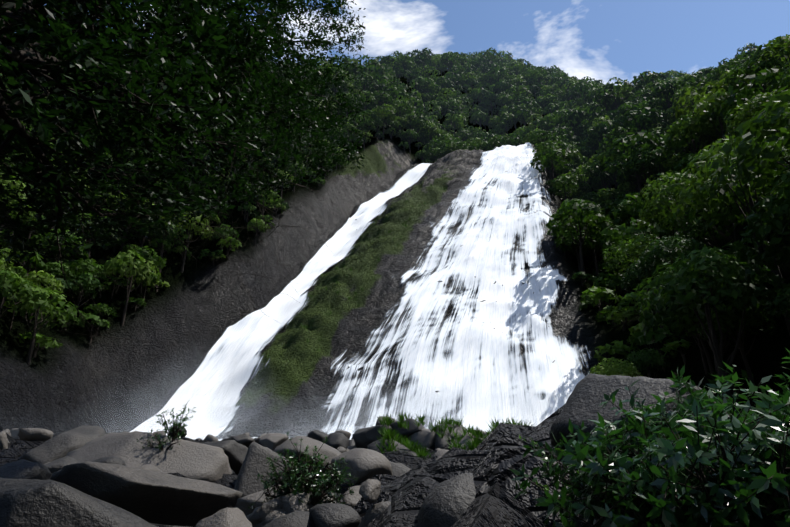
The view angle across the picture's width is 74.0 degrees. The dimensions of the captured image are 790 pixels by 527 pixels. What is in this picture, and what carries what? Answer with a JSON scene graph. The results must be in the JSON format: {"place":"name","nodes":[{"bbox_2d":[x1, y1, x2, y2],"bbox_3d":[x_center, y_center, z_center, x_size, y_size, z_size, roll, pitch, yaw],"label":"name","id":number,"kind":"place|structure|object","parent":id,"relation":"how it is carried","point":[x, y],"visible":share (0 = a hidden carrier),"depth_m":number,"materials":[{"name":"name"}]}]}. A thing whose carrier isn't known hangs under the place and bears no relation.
{"place":"outdoors","nodes":[
{"label":"outdoors","id":0,"kind":"place"},
{"bbox_2d":[0,337,586,440],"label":"spray mist","id":1,"kind":"structure","parent":0,"point":[223,386],"depth_m":44.83,"materials":[{"name":"white liquid"}]},
{"bbox_2d":[0,70,789,526],"bbox_3d":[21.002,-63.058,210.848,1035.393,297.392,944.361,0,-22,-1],"label":"terrain","id":2,"kind":"structure","parent":0,"point":[206,310],"depth_m":67.01,"materials":[{"name":"grey stone"}]},
{"bbox_2d":[0,0,389,388],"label":"overhanging tree","id":3,"kind":"object","parent":2,"relation":"on","point":[81,43],"visible":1,"depth_m":4.88,"materials":[{"name":"green plant"}]},
{"bbox_2d":[86,163,429,440],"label":"waterfall","id":4,"kind":"object","parent":2,"relation":"on","point":[252,333],"visible":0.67,"depth_m":75.76,"materials":[{"name":"white liquid"}]},
{"bbox_2d":[0,373,746,526],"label":"boulders","id":5,"kind":"object","parent":2,"relation":"on","point":[88,476],"visible":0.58,"depth_m":7.58,"materials":[{"name":"grey stone"}]},
{"bbox_2d":[137,399,357,507],"bbox_3d":[-4.126,3.905,11.756,1.594,2.896,11.987,13,-25,-30],"label":"shrub","id":6,"kind":"object","parent":5,"relation":"on","point":[318,484],"visible":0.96,"depth_m":7.22,"materials":[{"name":"green plant"}]},
{"bbox_2d":[247,153,533,458],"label":"grass tufts","id":7,"kind":"object","parent":2,"relation":"on","point":[419,450],"visible":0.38,"depth_m":22.90,"materials":[{"name":"green plant"}]},
{"bbox_2d":[0,35,789,365],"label":"forest trees","id":8,"kind":"object","parent":2,"relation":"on","point":[640,141],"visible":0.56,"depth_m":83.96,"materials":[{"name":"green plant"}]},
{"bbox_2d":[0,78,789,402],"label":"shrubs","id":9,"kind":"object","parent":2,"relation":"on","point":[598,292],"visible":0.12,"depth_m":64.91,"materials":[{"name":"green plant"}]},
{"bbox_2d":[259,143,589,439],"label":"waterfall","id":10,"kind":"object","parent":2,"relation":"on","point":[511,303],"visible":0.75,"depth_m":61.08,"materials":[{"name":"white liquid"}]},
{"bbox_2d":[125,34,787,148],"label":"forest trees","id":11,"kind":"object","parent":2,"relation":"on","point":[499,72],"visible":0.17,"depth_m":211.13,"materials":[{"name":"green plant"}]},
{"bbox_2d":[519,422,609,526],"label":"shrub","id":12,"kind":"object","parent":2,"relation":"on","point":[547,489],"visible":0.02,"depth_m":4.66,"materials":[{"name":"green plant"}]},
{"bbox_2d":[510,349,789,526],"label":"bush","id":13,"kind":"object","parent":2,"relation":"on","point":[676,471],"visible":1,"depth_m":3.15,"materials":[{"name":"green plant"}]},
{"bbox_2d":[589,61,789,409],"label":"forest trees","id":14,"kind":"object","parent":2,"relation":"on","point":[696,285],"visible":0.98,"depth_m":30.90,"materials":[{"name":"green plant"}]},
{"bbox_2d":[15,0,789,85],"label":"sky","id":15,"kind":"structure","parent":0,"point":[603,40],"materials":[{"name":"blue"}]}
]}

